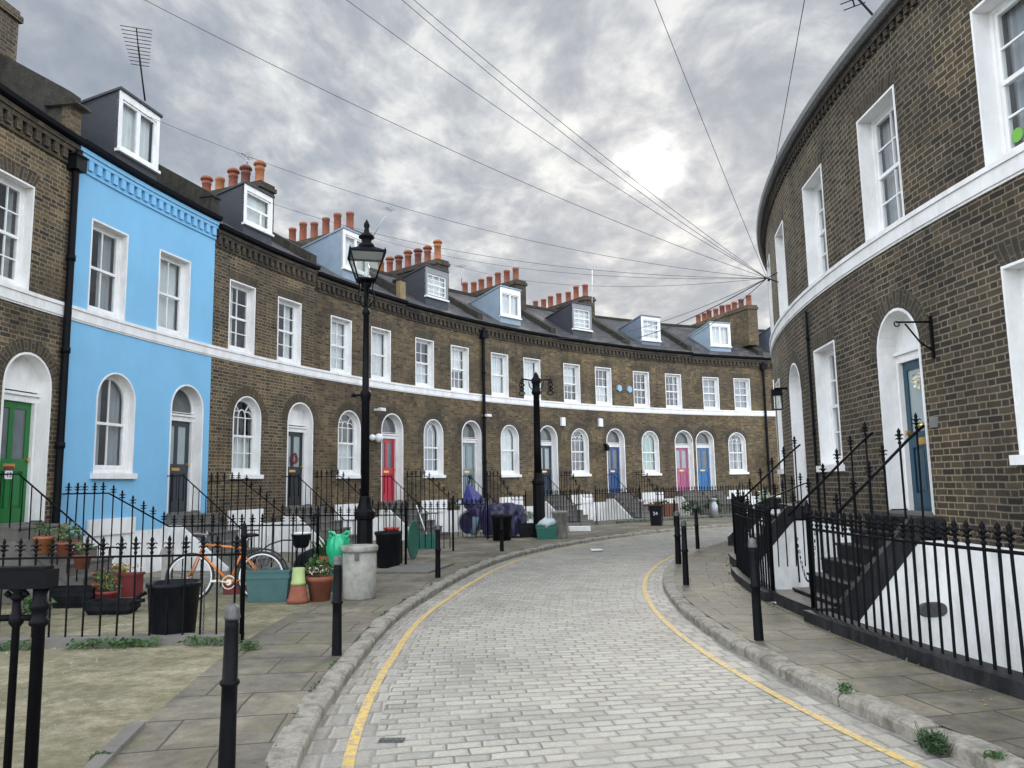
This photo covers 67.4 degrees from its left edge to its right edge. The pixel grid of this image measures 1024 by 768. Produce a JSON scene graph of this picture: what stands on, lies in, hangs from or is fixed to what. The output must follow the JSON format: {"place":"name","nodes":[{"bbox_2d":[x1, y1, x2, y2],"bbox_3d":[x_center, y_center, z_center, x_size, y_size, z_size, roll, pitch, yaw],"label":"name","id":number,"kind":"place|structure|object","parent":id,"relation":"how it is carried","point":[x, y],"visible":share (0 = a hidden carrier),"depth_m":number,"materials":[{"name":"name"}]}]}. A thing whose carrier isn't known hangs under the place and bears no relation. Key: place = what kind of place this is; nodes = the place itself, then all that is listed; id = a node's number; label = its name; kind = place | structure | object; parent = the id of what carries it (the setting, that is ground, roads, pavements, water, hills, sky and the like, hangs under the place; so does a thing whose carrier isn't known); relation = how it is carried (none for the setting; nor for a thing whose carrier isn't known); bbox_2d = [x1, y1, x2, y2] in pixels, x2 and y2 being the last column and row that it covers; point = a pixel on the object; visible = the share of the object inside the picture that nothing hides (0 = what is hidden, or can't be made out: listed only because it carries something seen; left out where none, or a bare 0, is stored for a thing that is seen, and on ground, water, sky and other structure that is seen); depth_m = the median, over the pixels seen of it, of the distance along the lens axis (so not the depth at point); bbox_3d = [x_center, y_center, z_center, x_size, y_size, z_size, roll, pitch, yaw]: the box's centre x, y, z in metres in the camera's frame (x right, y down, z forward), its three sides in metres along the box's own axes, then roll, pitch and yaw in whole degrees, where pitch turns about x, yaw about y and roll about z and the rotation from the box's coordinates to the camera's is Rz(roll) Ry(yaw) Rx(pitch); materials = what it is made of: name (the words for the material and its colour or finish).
{"place":"outdoors","nodes":[
{"label":"outdoors","id":0,"kind":"place"},
{"bbox_2d":[0,590,332,767],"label":"forecourt","id":1,"kind":"structure","parent":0,"point":[113,677],"depth_m":6.65,"materials":[{"name":"concrete"}]},
{"bbox_2d":[0,565,58,767],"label":"gate post","id":2,"kind":"object","parent":1,"relation":"on","point":[39,580],"visible":1,"depth_m":3.82,"materials":[{"name":"black metal"}]},
{"bbox_2d":[0,473,125,584],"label":"iron railing","id":3,"kind":"object","parent":1,"relation":"on","point":[52,503],"visible":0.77,"depth_m":11.25,"materials":[{"name":"black metal"}]},
{"bbox_2d":[0,0,143,603],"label":"terraced house","id":4,"kind":"structure","parent":1,"relation":"on","point":[43,162],"depth_m":12.52,"materials":[{"name":"brick"}]},
{"bbox_2d":[0,169,34,290],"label":"window","id":5,"kind":"structure","parent":4,"relation":"in","point":[24,213],"depth_m":12.28,"materials":[{"name":"white paint"}]},
{"bbox_2d":[0,352,51,526],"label":"door","id":6,"kind":"structure","parent":4,"relation":"in","point":[24,417],"depth_m":12.38,"materials":[{"name":"green paint"}]},
{"bbox_2d":[52,521,84,556],"bbox_3d":[-6.338,2.211,10.973,0.430,0.523,0.420,-1,-7,0],"label":"flower pot","id":7,"kind":"object","parent":4,"relation":"on","point":[61,550],"visible":0.9,"depth_m":10.90,"materials":[{"name":"ceramic"}]},
{"bbox_2d":[49,585,95,607],"bbox_3d":[-6.110,2.967,10.722,0.698,0.270,0.312,-1,-7,0],"label":"planter","id":8,"kind":"object","parent":1,"relation":"on","point":[75,597],"visible":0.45,"depth_m":10.58,"materials":[{"name":"black plastic"}]},
{"bbox_2d":[0,635,223,650],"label":"ground ivy","id":9,"kind":"object","parent":1,"relation":"on","point":[118,641],"visible":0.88,"depth_m":7.86,"materials":[{"name":"green plant"}]},
{"bbox_2d":[85,598,141,614],"bbox_3d":[-5.241,2.920,10.082,0.602,0.170,0.312,-1,-7,0],"label":"planter","id":10,"kind":"object","parent":1,"relation":"on","point":[109,606],"visible":0.7,"depth_m":9.94,"materials":[{"name":"black plastic"}]},
{"bbox_2d":[83,721,145,767],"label":"yard kerb","id":11,"kind":"structure","parent":1,"relation":"on","point":[120,741],"depth_m":4.76,"materials":[{"name":"grey stone"}]},
{"bbox_2d":[0,521,247,648],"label":"iron railing","id":12,"kind":"object","parent":1,"relation":"on","point":[58,641],"visible":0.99,"depth_m":8.09,"materials":[{"name":"black metal"}]},
{"bbox_2d":[104,562,145,596],"bbox_3d":[-5.942,2.970,11.716,0.560,0.512,0.297,-1,-7,0],"label":"planter","id":13,"kind":"object","parent":1,"relation":"on","point":[127,582],"visible":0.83,"depth_m":11.60,"materials":[{"name":"red plastic"}]},
{"bbox_2d":[135,578,200,634],"bbox_3d":[-3.666,2.446,8.308,0.574,0.600,0.568,-4,-8,20],"label":"dustbin","id":14,"kind":"object","parent":1,"relation":"on","point":[163,591],"visible":0.75,"depth_m":8.11,"materials":[{"name":"black plastic"}]},
{"bbox_2d":[165,531,287,599],"bbox_3d":[-4.066,2.607,10.996,1.727,0.984,0.576,-1,-7,0],"label":"bicycle","id":15,"kind":"object","parent":1,"relation":"on","point":[212,566],"visible":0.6,"depth_m":10.97,"materials":[{"name":"metal"}]},
{"bbox_2d":[246,567,294,601],"bbox_3d":[-3.446,2.866,10.976,0.645,0.440,0.374,-1,-7,0],"label":"planter","id":16,"kind":"object","parent":1,"relation":"on","point":[272,584],"visible":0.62,"depth_m":10.81,"materials":[{"name":"teal plastic"}]},
{"bbox_2d":[329,570,342,591],"bbox_3d":[-2.671,3.036,11.872,0.260,0.305,0.240,-1,-7,0],"label":"upturned crate","id":17,"kind":"object","parent":1,"relation":"on","point":[342,579],"visible":0.14,"depth_m":11.76,"materials":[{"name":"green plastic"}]},
{"bbox_2d":[326,530,350,570],"bbox_3d":[-2.678,2.702,11.915,0.384,0.862,0.364,-8,-10,43],"label":"plastic bag","id":18,"kind":"object","parent":17,"relation":"on","point":[335,542],"visible":0.72,"depth_m":11.83,"materials":[{"name":"green plastic"}]},
{"bbox_2d":[106,521,732,767],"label":"pavement","id":19,"kind":"structure","parent":0,"point":[283,669],"depth_m":6.38,"materials":[{"name":"stone"}]},
{"bbox_2d":[218,603,240,767],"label":"bollard","id":20,"kind":"object","parent":19,"relation":"on","point":[229,682],"visible":1,"depth_m":4.38,"materials":[{"name":"black metal"}]},
{"bbox_2d":[305,554,333,601],"bbox_3d":[-2.733,2.736,10.903,0.468,0.656,0.398,-1,-7,0],"label":"flower pot","id":21,"kind":"object","parent":19,"relation":"on","point":[320,586],"visible":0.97,"depth_m":10.79,"materials":[{"name":"ceramic"}]},
{"bbox_2d":[331,555,342,656],"bbox_3d":[-1.682,2.135,7.393,0.114,0.954,0.114,-1,-7,0],"label":"bollard","id":22,"kind":"object","parent":19,"relation":"on","point":[337,602],"visible":0.98,"depth_m":7.36,"materials":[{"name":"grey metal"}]},
{"bbox_2d":[341,544,377,600],"bbox_3d":[-2.196,2.698,11.054,0.530,0.750,0.530,-1,-7,0],"label":"litter bin","id":23,"kind":"object","parent":19,"relation":"on","point":[359,571],"visible":1,"depth_m":10.86,"materials":[{"name":"concrete"}]},
{"bbox_2d":[347,219,386,543],"bbox_3d":[-2.285,0.246,11.987,0.582,5.854,0.582,1,-8,-15],"label":"street lamp","id":24,"kind":"object","parent":19,"relation":"on","point":[365,250],"visible":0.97,"depth_m":11.97,"materials":[{"name":"black metal"}]},
{"bbox_2d":[376,562,453,573],"bbox_3d":[-1.815,3.522,14.706,1.000,0.035,1.608,-3,-8,13],"label":"paving step","id":25,"kind":"object","parent":19,"relation":"on","point":[416,568],"visible":0.86,"depth_m":14.42,"materials":[{"name":"grey stone"}]},
{"bbox_2d":[208,472,407,564],"bbox_3d":[-4.344,2.769,15.989,4.705,1.945,0.140,-3,-8,16],"label":"iron railing","id":26,"kind":"object","parent":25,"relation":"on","point":[311,510],"visible":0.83,"depth_m":16.06,"materials":[{"name":"black metal"}]},
{"bbox_2d":[143,517,731,590],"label":"forecourt","id":27,"kind":"structure","parent":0,"point":[468,544],"depth_m":19.73,"materials":[{"name":"grey stone"}]},
{"bbox_2d":[60,86,270,572],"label":"terraced house","id":28,"kind":"structure","parent":27,"relation":"on","point":[138,398],"depth_m":15.15,"materials":[{"name":"blue paint"}]},
{"bbox_2d":[87,218,128,320],"bbox_3d":[-7.609,-2.085,14.234,0.316,1.700,0.991,-2,-7,10],"label":"window","id":29,"kind":"structure","parent":28,"relation":"in","point":[118,305],"depth_m":14.56,"materials":[{"name":"white paint"}]},
{"bbox_2d":[90,373,137,478],"bbox_3d":[-7.460,0.770,14.241,0.393,1.965,1.161,-2,-7,11],"label":"window","id":30,"kind":"structure","parent":28,"relation":"in","point":[118,383],"depth_m":14.57,"materials":[{"name":"white paint"}]},
{"bbox_2d":[156,249,190,338],"bbox_3d":[-7.205,-1.853,16.092,0.312,1.700,0.991,-3,-8,14],"label":"window","id":31,"kind":"structure","parent":28,"relation":"in","point":[166,299],"depth_m":16.38,"materials":[{"name":"white paint"}]},
{"bbox_2d":[166,384,203,514],"bbox_3d":[-7.016,1.387,16.215,0.335,2.760,1.041,-3,-8,15],"label":"door","id":32,"kind":"structure","parent":28,"relation":"in","point":[186,431],"depth_m":16.50,"materials":[{"name":"grey paint"}]},
{"bbox_2d":[62,481,319,586],"bbox_3d":[-5.244,2.421,12.374,4.506,1.745,0.134,-2,-7,8],"label":"iron railing","id":33,"kind":"object","parent":27,"relation":"on","point":[192,521],"visible":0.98,"depth_m":12.35,"materials":[{"name":"black metal"}]},
{"bbox_2d":[167,475,258,567],"bbox_3d":[-5.928,2.727,15.152,2.100,1.871,0.034,-3,-8,14],"label":"iron railing","id":34,"kind":"object","parent":27,"relation":"on","point":[171,476],"visible":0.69,"depth_m":15.22,"materials":[{"name":"black metal"}]},
{"bbox_2d":[200,160,356,551],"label":"terraced house","id":35,"kind":"structure","parent":27,"relation":"on","point":[263,418],"depth_m":19.09,"materials":[{"name":"brown brick"}]},
{"bbox_2d":[228,279,255,354],"bbox_3d":[-6.558,-1.564,18.305,0.318,1.670,0.951,-3,-8,18],"label":"window","id":36,"kind":"structure","parent":35,"relation":"in","point":[250,292],"depth_m":18.61,"materials":[{"name":"white paint"}]},
{"bbox_2d":[230,396,263,478],"bbox_3d":[-6.379,1.266,18.207,0.378,1.955,1.141,-4,-8,19],"label":"window","id":37,"kind":"structure","parent":35,"relation":"in","point":[240,443],"depth_m":18.48,"materials":[{"name":"white paint"}]},
{"bbox_2d":[277,296,301,364],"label":"window","id":38,"kind":"structure","parent":35,"relation":"in","point":[296,307],"depth_m":20.31,"materials":[{"name":"white paint"}]},
{"bbox_2d":[286,402,312,507],"bbox_3d":[-5.668,1.860,20.080,0.335,2.760,1.041,-4,-8,23],"label":"door","id":39,"kind":"structure","parent":35,"relation":"in","point":[299,439],"depth_m":20.35,"materials":[{"name":"black paint"}]},
{"bbox_2d":[286,211,448,539],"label":"terraced house","id":40,"kind":"structure","parent":27,"relation":"on","point":[338,343],"depth_m":22.75,"materials":[{"name":"brown brick"}]},
{"bbox_2d":[330,315,351,374],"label":"window","id":41,"kind":"structure","parent":40,"relation":"in","point":[336,347],"depth_m":22.26,"materials":[{"name":"white paint"}]},
{"bbox_2d":[336,410,360,478],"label":"window","id":42,"kind":"structure","parent":40,"relation":"in","point":[344,449],"depth_m":22.26,"materials":[{"name":"white paint"}]},
{"bbox_2d":[371,326,390,381],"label":"window","id":43,"kind":"structure","parent":40,"relation":"in","point":[376,333],"depth_m":23.86,"materials":[{"name":"white paint"}]},
{"bbox_2d":[381,413,402,502],"bbox_3d":[-3.811,2.290,23.681,0.335,2.760,1.041,-5,-9,31],"label":"door","id":44,"kind":"structure","parent":40,"relation":"in","point":[391,444],"depth_m":23.93,"materials":[{"name":"red paint"}]},
{"bbox_2d":[314,469,453,550],"bbox_3d":[-3.320,3.147,19.457,4.205,2.045,0.131,-4,-8,24],"label":"iron railing","id":45,"kind":"object","parent":27,"relation":"on","point":[389,504],"visible":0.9,"depth_m":19.26,"materials":[{"name":"black metal"}]},
{"bbox_2d":[374,531,401,567],"bbox_3d":[-2.438,3.260,15.155,0.550,0.690,0.550,-1,-7,0],"label":"dustbin","id":46,"kind":"object","parent":27,"relation":"on","point":[388,543],"visible":0.94,"depth_m":14.95,"materials":[{"name":"black plastic"}]},
{"bbox_2d":[369,239,495,531],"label":"terraced house","id":47,"kind":"structure","parent":27,"relation":"on","point":[445,334],"depth_m":26.23,"materials":[{"name":"brick"}]},
{"bbox_2d":[415,337,433,387],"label":"window","id":48,"kind":"structure","parent":47,"relation":"in","point":[420,367],"depth_m":25.64,"materials":[{"name":"white paint"}]},
{"bbox_2d":[423,419,445,477],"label":"window","id":49,"kind":"structure","parent":47,"relation":"in","point":[432,425],"depth_m":25.63,"materials":[{"name":"white paint"}]},
{"bbox_2d":[451,345,468,392],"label":"window","id":50,"kind":"structure","parent":47,"relation":"in","point":[456,351],"depth_m":27.10,"materials":[{"name":"white paint"}]},
{"bbox_2d":[462,421,481,497],"bbox_3d":[-1.515,2.637,26.929,0.317,2.700,1.041,-7,-9,38],"label":"door","id":51,"kind":"structure","parent":47,"relation":"in","point":[471,448],"depth_m":27.19,"materials":[{"name":"grey paint"}]},
{"bbox_2d":[405,470,488,538],"bbox_3d":[-1.992,3.587,23.065,3.106,2.045,0.145,-6,-9,31],"label":"iron railing","id":52,"kind":"object","parent":27,"relation":"on","point":[443,491],"visible":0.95,"depth_m":22.99,"materials":[{"name":"black metal"}]},
{"bbox_2d":[456,475,526,536],"bbox_3d":[-0.669,3.680,23.257,2.183,1.877,0.970,-3,-8,17],"label":"covered motorcycle","id":53,"kind":"object","parent":27,"relation":"on","point":[473,515],"visible":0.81,"depth_m":22.97,"materials":[{"name":"fabric"}]},
{"bbox_2d":[449,267,593,525],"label":"terraced house","id":54,"kind":"structure","parent":27,"relation":"on","point":[519,343],"depth_m":29.20,"materials":[{"name":"brown brick"}]},
{"bbox_2d":[491,352,508,396],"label":"window","id":55,"kind":"structure","parent":54,"relation":"in","point":[499,382],"depth_m":28.71,"materials":[{"name":"white paint"}]},
{"bbox_2d":[501,425,521,476],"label":"window","id":56,"kind":"structure","parent":54,"relation":"in","point":[509,432],"depth_m":28.71,"materials":[{"name":"white paint"}]},
{"bbox_2d":[540,425,558,495],"bbox_3d":[1.318,3.005,29.954,1.041,2.760,0.335,6,-10,-43],"label":"door","id":57,"kind":"structure","parent":54,"relation":"in","point":[549,450],"depth_m":30.18,"materials":[{"name":"black paint"}]},
{"bbox_2d":[519,372,553,537],"bbox_3d":[0.762,2.064,22.872,1.061,4.919,0.407,-1,-7,0],"label":"street lamp","id":58,"kind":"object","parent":27,"relation":"on","point":[538,482],"visible":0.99,"depth_m":22.78,"materials":[{"name":"black metal"}]},
{"bbox_2d":[526,284,649,520],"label":"terraced house","id":59,"kind":"structure","parent":27,"relation":"on","point":[592,373],"depth_m":32.05,"materials":[{"name":"brick"}]},
{"bbox_2d":[563,363,580,402],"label":"window","id":60,"kind":"structure","parent":59,"relation":"in","point":[570,379],"depth_m":31.47,"materials":[{"name":"white paint"}]},
{"bbox_2d":[571,428,591,476],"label":"window","id":61,"kind":"structure","parent":59,"relation":"in","point":[577,473],"depth_m":31.31,"materials":[{"name":"white paint"}]},
{"bbox_2d":[595,367,611,404],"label":"window","id":62,"kind":"structure","parent":59,"relation":"in","point":[601,395],"depth_m":32.55,"materials":[{"name":"white paint"}]},
{"bbox_2d":[606,428,626,493],"bbox_3d":[4.287,3.261,32.359,1.041,2.760,0.335,4,-9,-35],"label":"door","id":63,"kind":"structure","parent":59,"relation":"in","point":[616,464],"depth_m":32.53,"materials":[{"name":"paint"}]},
{"bbox_2d":[594,485,642,524],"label":"iron railing","id":64,"kind":"object","parent":27,"relation":"on","point":[600,522],"visible":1,"depth_m":29.31,"materials":[{"name":"black metal"}]},
{"bbox_2d":[595,314,723,515],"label":"terraced house","id":65,"kind":"structure","parent":27,"relation":"on","point":[662,418],"depth_m":34.13,"materials":[{"name":"brown brick"}]},
{"bbox_2d":[642,431,661,475],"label":"window","id":66,"kind":"structure","parent":65,"relation":"in","point":[649,437],"depth_m":33.63,"materials":[{"name":"white paint"}]},
{"bbox_2d":[675,430,694,491],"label":"door","id":67,"kind":"structure","parent":65,"relation":"in","point":[684,455],"depth_m":34.53,"materials":[{"name":"pink paint"}]},
{"bbox_2d":[656,483,740,520],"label":"iron railing","id":68,"kind":"object","parent":27,"relation":"on","point":[690,515],"visible":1,"depth_m":31.81,"materials":[{"name":"black metal"}]},
{"bbox_2d":[660,295,771,513],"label":"terraced house","id":69,"kind":"structure","parent":27,"relation":"on","point":[728,366],"depth_m":35.91,"materials":[{"name":"brick"}]},
{"bbox_2d":[696,431,715,490],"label":"door","id":70,"kind":"structure","parent":69,"relation":"in","point":[705,456],"depth_m":35.07,"materials":[{"name":"blue paint"}]},
{"bbox_2d":[702,377,719,409],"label":"window","id":71,"kind":"structure","parent":69,"relation":"in","point":[710,392],"depth_m":35.67,"materials":[{"name":"white paint"}]},
{"bbox_2d":[728,432,748,473],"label":"window","id":72,"kind":"structure","parent":69,"relation":"in","point":[739,438],"depth_m":35.81,"materials":[{"name":"white paint"}]},
{"bbox_2d":[733,378,750,410],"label":"window","id":73,"kind":"structure","parent":69,"relation":"in","point":[741,387],"depth_m":36.33,"materials":[{"name":"white paint"}]},
{"bbox_2d":[756,327,780,496],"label":"terraced house","id":74,"kind":"structure","parent":27,"relation":"on","point":[764,338],"depth_m":36.55,"materials":[{"name":"brown brick"}]},
{"bbox_2d":[5,0,883,328],"label":"sky","id":75,"kind":"structure","parent":0,"point":[610,71],"materials":[{"name":"grey"}]},
{"bbox_2d":[371,527,912,767],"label":"road","id":76,"kind":"structure","parent":0,"point":[583,657],"depth_m":6.28,"materials":[{"name":"stone"}]},
{"bbox_2d":[300,526,732,767],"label":"road gutter","id":77,"kind":"object","parent":76,"relation":"on","point":[327,747],"visible":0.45,"depth_m":6.50,"materials":[{"name":"grey stone"}]},
{"bbox_2d":[341,527,726,767],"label":"road marking","id":78,"kind":"object","parent":76,"relation":"on","point":[348,761],"visible":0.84,"depth_m":6.50,"materials":[{"name":"yellow paint"}]},
{"bbox_2d":[642,547,925,767],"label":"road marking","id":79,"kind":"object","parent":76,"relation":"on","point":[790,702],"visible":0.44,"depth_m":6.16,"materials":[{"name":"yellow paint"}]},
{"bbox_2d":[647,549,974,767],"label":"road gutter","id":80,"kind":"object","parent":76,"relation":"on","point":[678,620],"visible":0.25,"depth_m":6.16,"materials":[{"name":"grey stone"}]},
{"bbox_2d":[673,542,1023,757],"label":"pavement","id":81,"kind":"structure","parent":0,"point":[957,705],"depth_m":6.60,"materials":[{"name":"stone"}]},
{"bbox_2d":[731,494,777,601],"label":"iron railing","id":82,"kind":"object","parent":81,"relation":"on","point":[740,573],"visible":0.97,"depth_m":10.97,"materials":[{"name":"black metal"}]},
{"bbox_2d":[748,538,763,640],"bbox_3d":[2.452,2.070,7.735,0.114,1.026,0.114,-2,-7,0],"label":"bollard","id":83,"kind":"object","parent":81,"relation":"on","point":[755,585],"visible":0.97,"depth_m":7.70,"materials":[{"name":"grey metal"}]},
{"bbox_2d":[768,589,849,618],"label":"step slab","id":84,"kind":"structure","parent":81,"relation":"on","point":[796,602],"depth_m":9.32,"materials":[{"name":"grey stone"}]},
{"bbox_2d":[803,500,1023,699],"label":"iron railing","id":85,"kind":"object","parent":81,"relation":"on","point":[1008,680],"visible":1,"depth_m":6.72,"materials":[{"name":"black metal"}]},
{"bbox_2d":[784,0,989,662],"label":"terraced house","id":86,"kind":"structure","parent":0,"point":[864,136],"depth_m":10.00,"materials":[{"name":"brown brick"}]},
{"bbox_2d":[802,163,828,285],"bbox_3d":[5.076,-2.559,12.554,0.260,1.760,1.040,-2,-7,5],"label":"window","id":87,"kind":"structure","parent":86,"relation":"in","point":[814,231],"depth_m":13.00,"materials":[{"name":"white paint"}]},
{"bbox_2d":[813,340,844,471],"bbox_3d":[5.093,0.378,12.169,0.330,2.005,1.173,-2,-7,5],"label":"window","id":88,"kind":"structure","parent":86,"relation":"in","point":[823,367],"depth_m":12.61,"materials":[{"name":"white paint"}]},
{"bbox_2d":[787,421,873,582],"bbox_3d":[4.231,1.543,10.152,1.220,2.090,0.132,-1,-7,0],"label":"iron railing","id":89,"kind":"object","parent":86,"relation":"on","point":[823,469],"visible":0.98,"depth_m":10.16,"materials":[{"name":"black metal"}]},
{"bbox_2d":[828,412,924,584],"bbox_3d":[4.241,1.377,8.863,1.220,2.090,0.119,-1,-7,-2],"label":"iron railing","id":90,"kind":"object","parent":86,"relation":"on","point":[836,499],"visible":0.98,"depth_m":8.88,"materials":[{"name":"black metal"}]},
{"bbox_2d":[856,84,904,241],"bbox_3d":[5.024,-2.868,10.148,0.366,1.760,1.040,-1,-7,0],"label":"window","id":91,"kind":"structure","parent":86,"relation":"in","point":[872,177],"depth_m":10.55,"materials":[{"name":"white paint"}]},
{"bbox_2d":[877,308,934,516],"bbox_3d":[5.076,0.345,9.653,0.366,2.640,1.060,-1,-7,0],"label":"door","id":92,"kind":"structure","parent":86,"relation":"in","point":[899,360],"depth_m":10.01,"materials":[{"name":"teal paint"}]},
{"label":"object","id":93,"kind":"structure","parent":0,"visible":0},
{"bbox_2d":[727,236,780,544],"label":"terraced house","id":94,"kind":"structure","parent":93,"relation":"on","point":[761,248],"depth_m":18.67,"materials":[{"name":"brown brick"}]},
{"bbox_2d":[728,142,822,589],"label":"terraced house","id":95,"kind":"structure","parent":93,"relation":"on","point":[779,225],"depth_m":14.40,"materials":[{"name":"brown brick"}]},
{"bbox_2d":[735,436,800,517],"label":"iron railing","id":96,"kind":"object","parent":95,"relation":"on","point":[770,471],"visible":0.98,"depth_m":13.52,"materials":[{"name":"black metal"}]},
{"bbox_2d":[739,473,805,566],"bbox_3d":[4.441,2.321,13.146,1.308,1.595,0.140,0,-7,-8],"label":"iron railing","id":97,"kind":"object","parent":95,"relation":"attached to","point":[775,490],"visible":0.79,"depth_m":13.18,"materials":[{"name":"black metal"}]},
{"bbox_2d":[775,220,787,315],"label":"window","id":98,"kind":"structure","parent":95,"relation":"in","point":[779,236],"depth_m":15.62,"materials":[{"name":"white paint"}]},
{"bbox_2d":[789,363,808,504],"bbox_3d":[5.433,0.914,14.130,0.357,2.640,1.060,-2,-7,9],"label":"door","id":99,"kind":"structure","parent":95,"relation":"in","point":[796,410],"depth_m":14.61,"materials":[{"name":"white paint"}]},
{"bbox_2d":[929,0,1023,672],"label":"terraced house","id":100,"kind":"structure","parent":93,"relation":"on","point":[978,46],"depth_m":8.05,"materials":[{"name":"brown brick"}]},
{"bbox_2d":[970,0,1023,165],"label":"window","id":101,"kind":"structure","parent":100,"relation":"in","point":[999,138],"depth_m":8.07,"materials":[{"name":"white paint"}]},
{"bbox_2d":[1000,258,1023,464],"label":"window","id":102,"kind":"structure","parent":100,"relation":"in","point":[1012,274],"depth_m":7.70,"materials":[{"name":"white paint"}]},
{"label":"ground","id":103,"kind":"structure","parent":0,"visible":0},
{"bbox_2d":[265,523,732,767],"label":"kerb","id":104,"kind":"structure","parent":103,"relation":"on","point":[294,739],"depth_m":7.08,"materials":[{"name":"stone"}]},
{"bbox_2d":[662,540,1023,767],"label":"kerb","id":105,"kind":"structure","parent":103,"relation":"on","point":[893,717],"depth_m":5.78,"materials":[{"name":"stone"}]},
{"bbox_2d":[910,721,954,756],"bbox_3d":[2.605,2.208,4.751,0.221,0.179,0.372,-1,-7,0],"label":"weed clump","id":106,"kind":"object","parent":105,"relation":"on","point":[935,743],"visible":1,"depth_m":4.72,"materials":[{"name":"green plant"}]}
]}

